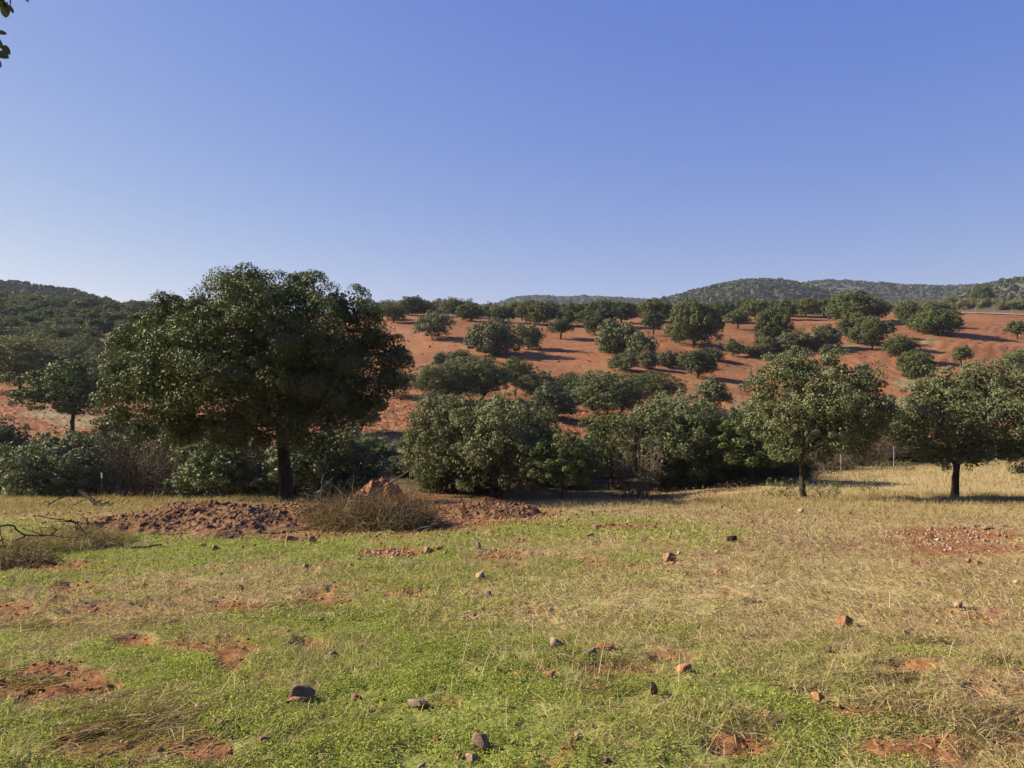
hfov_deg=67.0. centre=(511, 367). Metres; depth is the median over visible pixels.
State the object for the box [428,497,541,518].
soil heap
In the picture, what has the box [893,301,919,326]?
holm oak
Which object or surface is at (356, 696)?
stone
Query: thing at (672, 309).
holm oak
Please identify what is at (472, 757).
stone
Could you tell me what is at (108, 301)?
holm oak
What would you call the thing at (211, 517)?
soil heap
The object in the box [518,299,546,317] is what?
holm oak
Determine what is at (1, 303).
holm oak
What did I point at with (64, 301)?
holm oak
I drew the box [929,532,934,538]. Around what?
stone
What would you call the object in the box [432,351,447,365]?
bush
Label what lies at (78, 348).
holm oak
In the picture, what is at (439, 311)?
bush
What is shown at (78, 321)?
holm oak
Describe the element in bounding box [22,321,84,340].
holm oak
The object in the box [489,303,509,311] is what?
bush
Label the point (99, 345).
holm oak
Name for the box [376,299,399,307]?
bush
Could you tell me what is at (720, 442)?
holm oak
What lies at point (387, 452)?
bush
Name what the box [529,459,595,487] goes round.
bush
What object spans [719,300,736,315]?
holm oak
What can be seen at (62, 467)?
bush
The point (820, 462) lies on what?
bush
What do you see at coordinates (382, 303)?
holm oak
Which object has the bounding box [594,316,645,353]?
bush
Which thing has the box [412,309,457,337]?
bush
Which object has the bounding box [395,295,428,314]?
holm oak
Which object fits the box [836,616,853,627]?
stone
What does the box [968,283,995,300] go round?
holm oak
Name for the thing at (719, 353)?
bush
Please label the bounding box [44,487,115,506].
fallen branch
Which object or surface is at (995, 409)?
holm oak
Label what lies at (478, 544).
stone
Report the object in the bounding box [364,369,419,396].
holm oak
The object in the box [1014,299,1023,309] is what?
bush
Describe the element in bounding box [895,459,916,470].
bush
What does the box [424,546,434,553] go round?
stone
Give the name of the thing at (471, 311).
holm oak
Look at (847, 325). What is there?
holm oak
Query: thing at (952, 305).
bush
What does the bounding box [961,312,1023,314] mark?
track
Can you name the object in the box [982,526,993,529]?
stone
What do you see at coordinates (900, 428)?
bush
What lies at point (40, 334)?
holm oak
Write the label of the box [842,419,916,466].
bare shrub
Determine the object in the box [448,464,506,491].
bush
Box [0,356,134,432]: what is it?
holm oak
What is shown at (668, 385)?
holm oak
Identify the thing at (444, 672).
green grass
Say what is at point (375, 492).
long stick
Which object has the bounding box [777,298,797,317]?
holm oak
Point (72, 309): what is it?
holm oak
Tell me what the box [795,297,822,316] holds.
holm oak
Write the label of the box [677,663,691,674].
stone
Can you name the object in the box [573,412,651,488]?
holm oak
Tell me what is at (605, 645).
stone
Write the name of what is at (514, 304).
bush
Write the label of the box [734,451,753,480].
bush
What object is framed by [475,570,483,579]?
stone
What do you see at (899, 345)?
holm oak
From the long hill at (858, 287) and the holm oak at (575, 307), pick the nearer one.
the holm oak at (575, 307)
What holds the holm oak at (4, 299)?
on the ground at (984, 331)
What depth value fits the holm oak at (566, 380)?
89.18 m
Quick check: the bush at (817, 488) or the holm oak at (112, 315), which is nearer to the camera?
the bush at (817, 488)
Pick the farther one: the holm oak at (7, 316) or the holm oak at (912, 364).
the holm oak at (7, 316)
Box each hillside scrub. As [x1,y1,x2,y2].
[0,279,119,301]
[493,294,651,318]
[634,277,841,317]
[802,279,981,301]
[945,276,1023,302]
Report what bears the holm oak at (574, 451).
on the ground at (984, 331)
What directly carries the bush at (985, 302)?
on the ground at (984, 331)
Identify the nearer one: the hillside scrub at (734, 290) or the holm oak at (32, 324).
the holm oak at (32, 324)
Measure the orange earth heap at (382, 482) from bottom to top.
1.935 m
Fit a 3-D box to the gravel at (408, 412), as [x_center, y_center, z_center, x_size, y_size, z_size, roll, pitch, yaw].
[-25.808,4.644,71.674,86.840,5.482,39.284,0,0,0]
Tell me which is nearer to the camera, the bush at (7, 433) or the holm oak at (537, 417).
the bush at (7, 433)
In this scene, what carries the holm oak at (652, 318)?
on the ground at (984, 331)
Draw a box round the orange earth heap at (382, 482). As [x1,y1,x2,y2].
[353,476,407,500]
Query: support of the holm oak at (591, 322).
on the ground at (984, 331)
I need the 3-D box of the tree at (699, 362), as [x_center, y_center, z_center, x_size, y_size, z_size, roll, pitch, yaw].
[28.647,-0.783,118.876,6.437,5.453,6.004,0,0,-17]
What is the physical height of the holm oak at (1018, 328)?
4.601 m
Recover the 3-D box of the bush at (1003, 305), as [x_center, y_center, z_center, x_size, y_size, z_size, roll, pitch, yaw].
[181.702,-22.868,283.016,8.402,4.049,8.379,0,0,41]
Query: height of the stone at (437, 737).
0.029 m
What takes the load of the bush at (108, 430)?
on the ground at (984, 331)
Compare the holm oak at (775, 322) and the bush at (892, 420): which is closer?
the bush at (892, 420)
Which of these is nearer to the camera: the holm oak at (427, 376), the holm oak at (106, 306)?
the holm oak at (427, 376)
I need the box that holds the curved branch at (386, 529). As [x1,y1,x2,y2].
[331,508,404,534]
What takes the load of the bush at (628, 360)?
on the ground at (984, 331)
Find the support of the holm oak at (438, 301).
on the ground at (984, 331)
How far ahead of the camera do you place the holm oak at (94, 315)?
179.53 m
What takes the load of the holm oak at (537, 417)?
on the ground at (984, 331)
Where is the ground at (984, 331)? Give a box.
[0,305,1023,767]
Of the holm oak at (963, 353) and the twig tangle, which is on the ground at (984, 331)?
the holm oak at (963, 353)
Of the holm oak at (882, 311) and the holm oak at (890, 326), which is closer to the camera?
the holm oak at (890, 326)
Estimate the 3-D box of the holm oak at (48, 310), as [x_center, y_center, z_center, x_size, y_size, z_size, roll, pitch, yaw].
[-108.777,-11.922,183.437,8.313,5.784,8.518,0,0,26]
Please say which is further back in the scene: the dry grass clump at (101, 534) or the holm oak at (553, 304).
the holm oak at (553, 304)
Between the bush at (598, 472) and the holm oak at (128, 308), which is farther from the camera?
the holm oak at (128, 308)
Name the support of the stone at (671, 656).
on the ground at (984, 331)
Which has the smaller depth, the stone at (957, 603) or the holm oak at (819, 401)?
the stone at (957, 603)
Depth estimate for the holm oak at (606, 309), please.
185.28 m
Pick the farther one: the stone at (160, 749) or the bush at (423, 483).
the bush at (423, 483)
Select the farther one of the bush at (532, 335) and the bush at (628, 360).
the bush at (532, 335)
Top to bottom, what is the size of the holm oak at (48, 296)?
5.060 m
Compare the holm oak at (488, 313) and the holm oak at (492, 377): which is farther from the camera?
the holm oak at (488, 313)
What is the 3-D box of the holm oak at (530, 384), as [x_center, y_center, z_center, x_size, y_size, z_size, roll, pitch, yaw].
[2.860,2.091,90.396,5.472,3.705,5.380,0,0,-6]
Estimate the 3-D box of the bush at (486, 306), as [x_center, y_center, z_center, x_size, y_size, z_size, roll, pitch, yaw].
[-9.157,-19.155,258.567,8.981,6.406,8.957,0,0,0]
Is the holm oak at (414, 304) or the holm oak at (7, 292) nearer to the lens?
the holm oak at (414, 304)
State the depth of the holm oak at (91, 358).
89.66 m
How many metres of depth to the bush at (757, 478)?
42.27 m
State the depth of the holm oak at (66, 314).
180.26 m
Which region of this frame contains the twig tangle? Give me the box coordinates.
[300,483,473,531]
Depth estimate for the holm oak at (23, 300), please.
215.15 m
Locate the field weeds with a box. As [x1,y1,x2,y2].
[7,313,1011,411]
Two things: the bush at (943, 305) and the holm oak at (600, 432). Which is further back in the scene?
the bush at (943, 305)
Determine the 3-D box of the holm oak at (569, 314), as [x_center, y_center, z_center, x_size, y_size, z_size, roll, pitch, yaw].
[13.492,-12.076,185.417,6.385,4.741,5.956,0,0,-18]
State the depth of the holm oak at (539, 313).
184.90 m
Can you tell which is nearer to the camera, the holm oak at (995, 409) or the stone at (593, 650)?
the stone at (593, 650)
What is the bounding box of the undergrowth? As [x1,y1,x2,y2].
[0,439,765,501]
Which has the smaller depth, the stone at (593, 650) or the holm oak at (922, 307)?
the stone at (593, 650)
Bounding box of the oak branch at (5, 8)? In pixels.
[0,0,28,67]
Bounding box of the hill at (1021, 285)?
[957,280,1023,299]
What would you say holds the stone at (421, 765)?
on the ground at (984, 331)
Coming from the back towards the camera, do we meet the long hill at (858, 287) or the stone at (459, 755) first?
the long hill at (858, 287)
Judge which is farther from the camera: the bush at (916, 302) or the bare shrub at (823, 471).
the bush at (916, 302)
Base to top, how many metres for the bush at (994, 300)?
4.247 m
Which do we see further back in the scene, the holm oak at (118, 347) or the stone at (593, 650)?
the holm oak at (118, 347)
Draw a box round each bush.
[0,414,42,490]
[0,429,132,498]
[79,414,157,486]
[139,423,208,492]
[147,431,277,499]
[249,423,393,501]
[347,431,401,466]
[354,297,374,311]
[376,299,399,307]
[376,455,425,476]
[393,428,423,454]
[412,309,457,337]
[413,461,452,491]
[415,391,451,409]
[432,302,451,314]
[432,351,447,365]
[437,296,466,314]
[446,349,473,360]
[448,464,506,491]
[461,316,523,353]
[477,301,495,310]
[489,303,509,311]
[494,460,517,486]
[500,299,520,317]
[513,322,546,349]
[522,468,552,486]
[523,381,580,418]
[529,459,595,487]
[590,463,612,477]
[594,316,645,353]
[599,451,632,474]
[605,351,644,370]
[624,331,659,357]
[637,348,659,368]
[640,458,697,488]
[655,349,675,366]
[674,351,687,365]
[694,374,735,409]
[694,462,747,484]
[700,347,726,359]
[721,337,745,355]
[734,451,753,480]
[743,343,769,355]
[743,459,782,481]
[752,452,814,481]
[753,333,775,351]
[760,478,803,498]
[771,338,797,351]
[776,327,814,346]
[782,454,819,480]
[784,450,844,470]
[799,335,828,348]
[804,478,832,498]
[810,323,843,346]
[829,453,865,469]
[829,478,843,495]
[857,474,878,491]
[867,414,922,436]
[874,459,894,470]
[877,438,963,461]
[884,301,895,311]
[885,422,922,438]
[894,301,907,308]
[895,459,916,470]
[903,299,921,305]
[917,299,941,307]
[937,295,959,303]
[937,302,950,309]
[941,432,1018,456]
[946,301,962,309]
[954,298,976,309]
[974,297,992,308]
[991,298,1004,305]
[994,300,1019,309]
[998,349,1023,368]
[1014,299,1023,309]
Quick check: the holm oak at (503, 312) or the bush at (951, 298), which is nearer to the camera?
the holm oak at (503, 312)
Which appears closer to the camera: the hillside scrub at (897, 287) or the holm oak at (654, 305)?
the holm oak at (654, 305)
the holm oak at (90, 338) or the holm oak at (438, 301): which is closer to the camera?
the holm oak at (90, 338)
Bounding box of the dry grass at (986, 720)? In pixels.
[0,460,1023,767]
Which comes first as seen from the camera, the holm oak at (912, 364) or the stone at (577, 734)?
the stone at (577, 734)
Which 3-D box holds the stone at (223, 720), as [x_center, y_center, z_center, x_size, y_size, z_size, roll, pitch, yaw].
[-1.351,1.649,3.590,0.069,0.042,0.049,0,0,-10]
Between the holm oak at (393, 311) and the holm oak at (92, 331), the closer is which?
the holm oak at (92, 331)
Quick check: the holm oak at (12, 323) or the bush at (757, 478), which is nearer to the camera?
the bush at (757, 478)
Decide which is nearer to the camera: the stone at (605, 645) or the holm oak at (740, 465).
the stone at (605, 645)
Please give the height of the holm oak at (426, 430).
5.738 m
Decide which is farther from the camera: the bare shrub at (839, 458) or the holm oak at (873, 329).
the holm oak at (873, 329)
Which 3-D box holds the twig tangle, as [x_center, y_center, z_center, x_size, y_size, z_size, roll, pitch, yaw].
[-2.665,2.865,15.524,3.797,1.075,3.403,0,0,0]
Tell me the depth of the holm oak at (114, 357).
86.10 m
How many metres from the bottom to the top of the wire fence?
2.918 m
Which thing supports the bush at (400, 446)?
on the ground at (984, 331)
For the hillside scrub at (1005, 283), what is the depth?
717.28 m
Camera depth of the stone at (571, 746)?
3.35 m
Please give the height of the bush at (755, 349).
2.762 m
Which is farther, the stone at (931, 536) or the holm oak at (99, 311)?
the holm oak at (99, 311)
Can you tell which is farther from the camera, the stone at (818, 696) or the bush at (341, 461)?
the bush at (341, 461)
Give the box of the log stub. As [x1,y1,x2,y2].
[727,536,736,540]
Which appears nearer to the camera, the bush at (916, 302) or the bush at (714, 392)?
the bush at (714, 392)
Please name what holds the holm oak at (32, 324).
on the ground at (984, 331)
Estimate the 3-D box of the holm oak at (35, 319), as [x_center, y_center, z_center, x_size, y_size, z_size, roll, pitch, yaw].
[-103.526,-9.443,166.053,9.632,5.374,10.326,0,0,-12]
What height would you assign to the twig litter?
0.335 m
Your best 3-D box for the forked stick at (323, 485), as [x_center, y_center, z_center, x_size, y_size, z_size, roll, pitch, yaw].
[-3.785,2.425,15.802,0.274,0.502,0.031,0,0,0]
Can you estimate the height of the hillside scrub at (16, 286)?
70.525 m
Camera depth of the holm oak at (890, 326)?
173.06 m
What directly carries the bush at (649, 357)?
on the ground at (984, 331)
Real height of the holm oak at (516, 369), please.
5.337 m
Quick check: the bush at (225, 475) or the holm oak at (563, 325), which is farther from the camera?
the holm oak at (563, 325)
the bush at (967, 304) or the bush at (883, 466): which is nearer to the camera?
the bush at (883, 466)
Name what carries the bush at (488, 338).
on the ground at (984, 331)
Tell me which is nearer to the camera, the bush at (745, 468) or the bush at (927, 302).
the bush at (745, 468)
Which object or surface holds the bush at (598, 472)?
on the ground at (984, 331)
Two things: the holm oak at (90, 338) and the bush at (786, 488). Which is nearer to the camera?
the bush at (786, 488)
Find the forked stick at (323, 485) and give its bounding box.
[321,474,332,495]
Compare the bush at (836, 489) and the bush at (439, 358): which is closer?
the bush at (836, 489)
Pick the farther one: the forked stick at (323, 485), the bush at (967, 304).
the bush at (967, 304)
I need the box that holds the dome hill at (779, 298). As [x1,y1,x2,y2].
[672,283,829,304]
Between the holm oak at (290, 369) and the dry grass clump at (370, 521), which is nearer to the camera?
the dry grass clump at (370, 521)
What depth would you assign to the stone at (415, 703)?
3.85 m
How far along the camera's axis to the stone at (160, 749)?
3.30 m
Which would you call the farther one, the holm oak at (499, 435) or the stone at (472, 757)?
the holm oak at (499, 435)
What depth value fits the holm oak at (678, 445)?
40.73 m
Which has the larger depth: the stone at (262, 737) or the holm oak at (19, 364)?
the holm oak at (19, 364)
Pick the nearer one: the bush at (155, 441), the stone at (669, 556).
the stone at (669, 556)
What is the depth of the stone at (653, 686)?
4.04 m
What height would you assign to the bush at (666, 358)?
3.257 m
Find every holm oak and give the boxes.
[0,291,9,299]
[0,296,12,304]
[0,302,11,312]
[0,314,23,318]
[0,317,30,327]
[0,326,33,339]
[0,330,64,371]
[0,335,77,388]
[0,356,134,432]
[1,290,14,296]
[1,303,34,317]
[4,298,30,305]
[6,312,53,323]
[7,294,27,300]
[8,328,31,336]
[13,295,42,301]
[14,322,45,330]
[21,299,51,309]
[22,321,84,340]
[23,311,53,316]
[27,340,99,373]
[33,294,57,301]
[35,306,65,317]
[36,298,64,307]
[37,321,61,330]
[38,317,76,326]
[46,330,75,340]
[54,306,82,312]
[54,310,81,320]
[54,336,101,353]
[58,298,70,305]
[62,317,86,327]
[62,323,102,342]
[64,332,110,350]
[66,299,92,308]
[69,296,105,309]
[71,308,104,320]
[76,346,120,382]
[81,306,103,313]
[82,316,117,337]
[85,262,415,500]
[93,301,120,312]
[97,351,139,391]
[100,308,128,325]
[101,299,118,304]
[105,340,134,356]
[111,301,143,309]
[113,318,133,331]
[119,304,146,312]
[127,299,150,307]
[144,301,161,306]
[324,391,381,430]
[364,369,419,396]
[371,301,386,318]
[379,303,407,322]
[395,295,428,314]
[400,392,493,493]
[409,359,481,398]
[421,300,436,314]
[432,298,446,309]
[442,297,468,313]
[442,389,554,498]
[443,354,513,401]
[455,302,486,320]
[484,310,491,317]
[490,305,514,320]
[494,355,537,396]
[508,410,559,465]
[512,303,532,323]
[514,370,558,398]
[516,425,603,499]
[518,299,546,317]
[523,301,555,325]
[545,299,560,318]
[546,317,574,338]
[549,371,586,391]
[555,308,577,322]
[557,301,584,313]
[568,369,650,414]
[572,310,598,324]
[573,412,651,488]
[583,313,604,334]
[584,298,622,321]
[611,300,637,322]
[613,387,732,487]
[621,371,688,402]
[632,297,675,320]
[639,309,665,334]
[662,297,724,345]
[666,301,678,319]
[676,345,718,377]
[685,421,743,482]
[696,401,805,484]
[705,301,733,319]
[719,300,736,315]
[722,308,751,328]
[735,297,755,309]
[737,345,908,497]
[738,298,771,317]
[753,304,795,341]
[766,300,779,309]
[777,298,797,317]
[787,297,799,315]
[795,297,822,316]
[815,299,830,315]
[821,288,884,320]
[837,310,872,343]
[854,315,890,349]
[873,295,890,318]
[881,319,897,338]
[881,333,920,357]
[881,359,1023,496]
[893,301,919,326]
[894,348,940,382]
[904,313,919,331]
[910,305,964,335]
[913,304,934,315]
[951,344,974,362]
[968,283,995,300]
[1002,320,1023,338]
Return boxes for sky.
[0,0,1023,314]
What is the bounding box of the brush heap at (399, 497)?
[288,477,453,533]
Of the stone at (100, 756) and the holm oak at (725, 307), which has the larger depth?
the holm oak at (725, 307)
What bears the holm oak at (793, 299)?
on the ground at (984, 331)
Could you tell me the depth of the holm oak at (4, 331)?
112.53 m
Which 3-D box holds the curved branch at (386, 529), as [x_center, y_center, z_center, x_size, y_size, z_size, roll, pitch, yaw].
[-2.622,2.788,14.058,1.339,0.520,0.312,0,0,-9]
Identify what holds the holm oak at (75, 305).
on the ground at (984, 331)
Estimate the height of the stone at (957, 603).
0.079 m
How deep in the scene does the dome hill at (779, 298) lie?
887.65 m
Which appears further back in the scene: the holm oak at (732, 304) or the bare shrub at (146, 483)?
the holm oak at (732, 304)
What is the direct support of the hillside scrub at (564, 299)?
on the hill at (561, 301)
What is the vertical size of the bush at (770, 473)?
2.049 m
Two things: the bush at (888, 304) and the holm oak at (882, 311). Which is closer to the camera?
the holm oak at (882, 311)
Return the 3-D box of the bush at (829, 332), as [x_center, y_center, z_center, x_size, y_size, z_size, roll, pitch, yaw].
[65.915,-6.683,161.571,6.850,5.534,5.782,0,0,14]
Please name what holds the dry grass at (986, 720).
on the ground at (984, 331)
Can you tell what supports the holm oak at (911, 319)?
on the ground at (984, 331)
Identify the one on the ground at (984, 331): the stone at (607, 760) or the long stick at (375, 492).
the stone at (607, 760)
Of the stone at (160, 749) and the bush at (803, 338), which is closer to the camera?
the stone at (160, 749)
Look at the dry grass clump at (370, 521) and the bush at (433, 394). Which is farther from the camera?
the bush at (433, 394)
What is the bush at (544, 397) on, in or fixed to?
on the ground at (984, 331)
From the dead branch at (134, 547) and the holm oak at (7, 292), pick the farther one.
the holm oak at (7, 292)
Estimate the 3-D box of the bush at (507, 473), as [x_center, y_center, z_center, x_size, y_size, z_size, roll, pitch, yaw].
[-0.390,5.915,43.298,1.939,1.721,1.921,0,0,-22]
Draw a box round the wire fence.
[348,445,1005,487]
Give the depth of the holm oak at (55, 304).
213.31 m
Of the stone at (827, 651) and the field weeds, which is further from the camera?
the field weeds
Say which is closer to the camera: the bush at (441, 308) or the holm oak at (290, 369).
the holm oak at (290, 369)
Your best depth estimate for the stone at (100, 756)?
3.27 m
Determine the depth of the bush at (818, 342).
155.96 m
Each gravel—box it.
[0,390,627,457]
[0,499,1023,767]
[371,524,1020,558]
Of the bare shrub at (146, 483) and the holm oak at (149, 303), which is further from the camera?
the holm oak at (149, 303)
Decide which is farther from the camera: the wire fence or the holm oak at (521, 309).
the holm oak at (521, 309)
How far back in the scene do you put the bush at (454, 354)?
124.98 m
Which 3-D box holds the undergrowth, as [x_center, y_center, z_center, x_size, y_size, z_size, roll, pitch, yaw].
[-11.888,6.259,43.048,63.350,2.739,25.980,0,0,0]
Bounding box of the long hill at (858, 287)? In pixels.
[813,281,959,303]
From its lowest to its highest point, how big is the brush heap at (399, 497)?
1.305 m
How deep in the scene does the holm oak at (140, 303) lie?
233.95 m
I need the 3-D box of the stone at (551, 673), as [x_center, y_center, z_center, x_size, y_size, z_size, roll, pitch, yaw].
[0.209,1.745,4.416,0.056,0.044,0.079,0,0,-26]
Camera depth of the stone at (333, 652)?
4.91 m
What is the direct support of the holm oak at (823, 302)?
on the ground at (984, 331)
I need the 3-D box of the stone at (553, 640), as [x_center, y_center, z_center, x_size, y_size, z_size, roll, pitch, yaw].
[0.297,1.835,5.173,0.100,0.077,0.089,0,0,-11]
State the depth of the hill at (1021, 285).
703.19 m
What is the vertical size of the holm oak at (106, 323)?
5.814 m
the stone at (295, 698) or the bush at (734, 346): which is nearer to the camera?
the stone at (295, 698)
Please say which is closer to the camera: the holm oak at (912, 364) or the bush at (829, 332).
the holm oak at (912, 364)
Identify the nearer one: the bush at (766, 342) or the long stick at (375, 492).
the long stick at (375, 492)
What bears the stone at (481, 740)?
on the ground at (984, 331)
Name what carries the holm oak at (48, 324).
on the ground at (984, 331)
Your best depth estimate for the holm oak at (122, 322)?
171.74 m
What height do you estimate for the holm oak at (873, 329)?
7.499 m
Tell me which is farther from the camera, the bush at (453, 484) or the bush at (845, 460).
the bush at (845, 460)
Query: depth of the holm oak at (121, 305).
214.25 m
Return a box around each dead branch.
[0,496,78,548]
[37,509,98,533]
[94,536,165,548]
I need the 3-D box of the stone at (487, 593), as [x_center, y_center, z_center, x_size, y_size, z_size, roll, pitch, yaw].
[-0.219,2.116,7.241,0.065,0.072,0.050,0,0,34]
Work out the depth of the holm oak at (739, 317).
187.30 m
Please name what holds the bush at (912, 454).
on the ground at (984, 331)
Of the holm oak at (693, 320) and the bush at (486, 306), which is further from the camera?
the bush at (486, 306)
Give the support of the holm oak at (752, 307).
on the ground at (984, 331)
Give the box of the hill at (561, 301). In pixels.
[506,298,638,318]
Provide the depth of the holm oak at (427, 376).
80.85 m
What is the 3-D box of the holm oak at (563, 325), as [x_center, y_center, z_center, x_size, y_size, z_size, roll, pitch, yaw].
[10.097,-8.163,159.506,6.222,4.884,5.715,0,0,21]
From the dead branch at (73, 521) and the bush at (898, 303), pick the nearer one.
the dead branch at (73, 521)
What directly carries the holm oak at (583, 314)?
on the ground at (984, 331)
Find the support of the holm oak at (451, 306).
on the ground at (984, 331)
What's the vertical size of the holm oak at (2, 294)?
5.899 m
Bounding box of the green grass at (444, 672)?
[0,496,1023,767]
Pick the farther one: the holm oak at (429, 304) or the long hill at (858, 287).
the long hill at (858, 287)
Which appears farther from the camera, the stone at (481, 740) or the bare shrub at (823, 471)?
the bare shrub at (823, 471)
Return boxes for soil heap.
[62,499,335,538]
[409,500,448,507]
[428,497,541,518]
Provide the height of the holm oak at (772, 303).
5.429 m
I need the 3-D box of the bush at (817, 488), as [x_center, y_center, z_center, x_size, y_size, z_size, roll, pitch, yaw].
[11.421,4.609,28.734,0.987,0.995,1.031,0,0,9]
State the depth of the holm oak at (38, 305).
210.62 m
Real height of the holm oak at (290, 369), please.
8.483 m
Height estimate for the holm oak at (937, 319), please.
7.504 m
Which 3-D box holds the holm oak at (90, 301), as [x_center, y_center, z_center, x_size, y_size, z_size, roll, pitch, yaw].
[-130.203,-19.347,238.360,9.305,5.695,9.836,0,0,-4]
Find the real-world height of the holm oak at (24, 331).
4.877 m
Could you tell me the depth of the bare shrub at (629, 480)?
37.75 m
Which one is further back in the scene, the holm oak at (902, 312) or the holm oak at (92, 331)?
the holm oak at (902, 312)
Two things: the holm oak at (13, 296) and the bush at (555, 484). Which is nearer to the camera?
the bush at (555, 484)
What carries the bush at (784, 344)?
on the ground at (984, 331)
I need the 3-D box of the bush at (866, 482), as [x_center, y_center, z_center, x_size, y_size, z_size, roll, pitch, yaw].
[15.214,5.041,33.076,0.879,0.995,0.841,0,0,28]
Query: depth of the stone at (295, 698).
3.89 m
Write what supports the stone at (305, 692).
on the ground at (984, 331)
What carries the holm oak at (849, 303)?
on the ground at (984, 331)
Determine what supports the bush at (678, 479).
on the ground at (984, 331)
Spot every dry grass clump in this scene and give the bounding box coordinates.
[0,518,147,554]
[301,488,448,532]
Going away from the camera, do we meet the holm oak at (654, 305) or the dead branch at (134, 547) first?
the dead branch at (134, 547)
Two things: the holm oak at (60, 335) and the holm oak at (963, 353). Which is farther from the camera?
the holm oak at (963, 353)
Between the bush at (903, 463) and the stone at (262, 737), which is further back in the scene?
the bush at (903, 463)
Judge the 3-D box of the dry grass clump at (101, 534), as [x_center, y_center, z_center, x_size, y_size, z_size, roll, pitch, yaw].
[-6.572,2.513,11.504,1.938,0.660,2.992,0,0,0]
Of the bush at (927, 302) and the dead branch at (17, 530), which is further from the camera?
the bush at (927, 302)
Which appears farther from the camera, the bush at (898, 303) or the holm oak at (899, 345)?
the bush at (898, 303)
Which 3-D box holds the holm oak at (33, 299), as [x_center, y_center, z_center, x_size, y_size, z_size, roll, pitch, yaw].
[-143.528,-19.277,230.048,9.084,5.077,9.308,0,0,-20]
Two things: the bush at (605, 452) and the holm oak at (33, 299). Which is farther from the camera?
the holm oak at (33, 299)
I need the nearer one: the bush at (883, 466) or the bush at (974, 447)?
the bush at (883, 466)
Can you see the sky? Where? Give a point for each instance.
(483, 151)
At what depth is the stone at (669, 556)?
9.89 m
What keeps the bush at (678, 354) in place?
on the ground at (984, 331)
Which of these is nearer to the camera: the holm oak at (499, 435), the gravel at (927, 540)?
the gravel at (927, 540)
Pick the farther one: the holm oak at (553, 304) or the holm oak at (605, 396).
the holm oak at (553, 304)
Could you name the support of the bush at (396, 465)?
on the ground at (984, 331)
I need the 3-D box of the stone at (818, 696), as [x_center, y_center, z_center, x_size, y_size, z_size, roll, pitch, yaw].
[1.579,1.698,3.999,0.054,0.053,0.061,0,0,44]
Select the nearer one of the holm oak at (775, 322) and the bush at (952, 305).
the holm oak at (775, 322)
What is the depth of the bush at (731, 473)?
42.52 m
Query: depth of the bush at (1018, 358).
139.75 m
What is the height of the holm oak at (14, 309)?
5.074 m
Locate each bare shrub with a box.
[77,417,199,499]
[594,408,670,498]
[786,460,843,478]
[806,440,882,471]
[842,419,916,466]
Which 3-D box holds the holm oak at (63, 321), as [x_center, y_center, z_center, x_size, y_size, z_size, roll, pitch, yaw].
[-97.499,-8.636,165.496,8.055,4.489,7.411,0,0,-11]
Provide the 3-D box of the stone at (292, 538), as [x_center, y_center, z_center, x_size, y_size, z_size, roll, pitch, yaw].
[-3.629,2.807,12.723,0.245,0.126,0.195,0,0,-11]
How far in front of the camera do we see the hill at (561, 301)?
1585.95 m
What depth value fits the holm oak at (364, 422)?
61.94 m
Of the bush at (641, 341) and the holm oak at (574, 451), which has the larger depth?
the bush at (641, 341)
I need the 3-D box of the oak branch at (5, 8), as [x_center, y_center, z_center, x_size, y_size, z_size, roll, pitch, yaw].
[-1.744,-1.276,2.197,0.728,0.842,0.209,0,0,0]
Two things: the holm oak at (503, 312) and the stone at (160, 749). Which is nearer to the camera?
the stone at (160, 749)
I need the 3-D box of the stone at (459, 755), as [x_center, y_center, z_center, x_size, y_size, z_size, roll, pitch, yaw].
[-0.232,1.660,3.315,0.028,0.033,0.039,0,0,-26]
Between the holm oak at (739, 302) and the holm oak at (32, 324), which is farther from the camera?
the holm oak at (739, 302)
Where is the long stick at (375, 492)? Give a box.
[372,467,413,495]
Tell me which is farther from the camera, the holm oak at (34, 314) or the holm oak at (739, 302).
the holm oak at (739, 302)
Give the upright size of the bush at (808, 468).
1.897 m
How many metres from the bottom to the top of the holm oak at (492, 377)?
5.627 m
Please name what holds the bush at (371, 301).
on the ground at (984, 331)
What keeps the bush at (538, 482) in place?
on the ground at (984, 331)
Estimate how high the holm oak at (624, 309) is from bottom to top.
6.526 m
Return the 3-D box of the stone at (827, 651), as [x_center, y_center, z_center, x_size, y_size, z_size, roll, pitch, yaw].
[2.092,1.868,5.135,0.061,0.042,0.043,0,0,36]
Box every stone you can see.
[95,751,103,759]
[157,746,164,753]
[213,716,228,728]
[258,735,270,743]
[284,535,298,541]
[285,696,300,704]
[287,684,315,702]
[308,536,316,543]
[328,650,338,657]
[351,693,362,701]
[407,699,427,707]
[417,762,425,767]
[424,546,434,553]
[433,734,439,740]
[454,752,461,759]
[465,753,479,764]
[472,733,489,752]
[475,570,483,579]
[476,541,480,548]
[484,590,491,596]
[542,671,554,677]
[550,636,564,647]
[568,742,573,749]
[574,731,583,740]
[583,647,597,656]
[596,643,614,649]
[603,756,612,764]
[650,681,657,694]
[663,552,676,561]
[663,655,677,663]
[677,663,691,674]
[811,692,824,702]
[822,646,831,652]
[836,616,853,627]
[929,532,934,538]
[952,600,962,608]
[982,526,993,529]
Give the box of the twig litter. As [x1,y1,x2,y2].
[0,541,66,569]
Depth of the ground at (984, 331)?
7.09 m

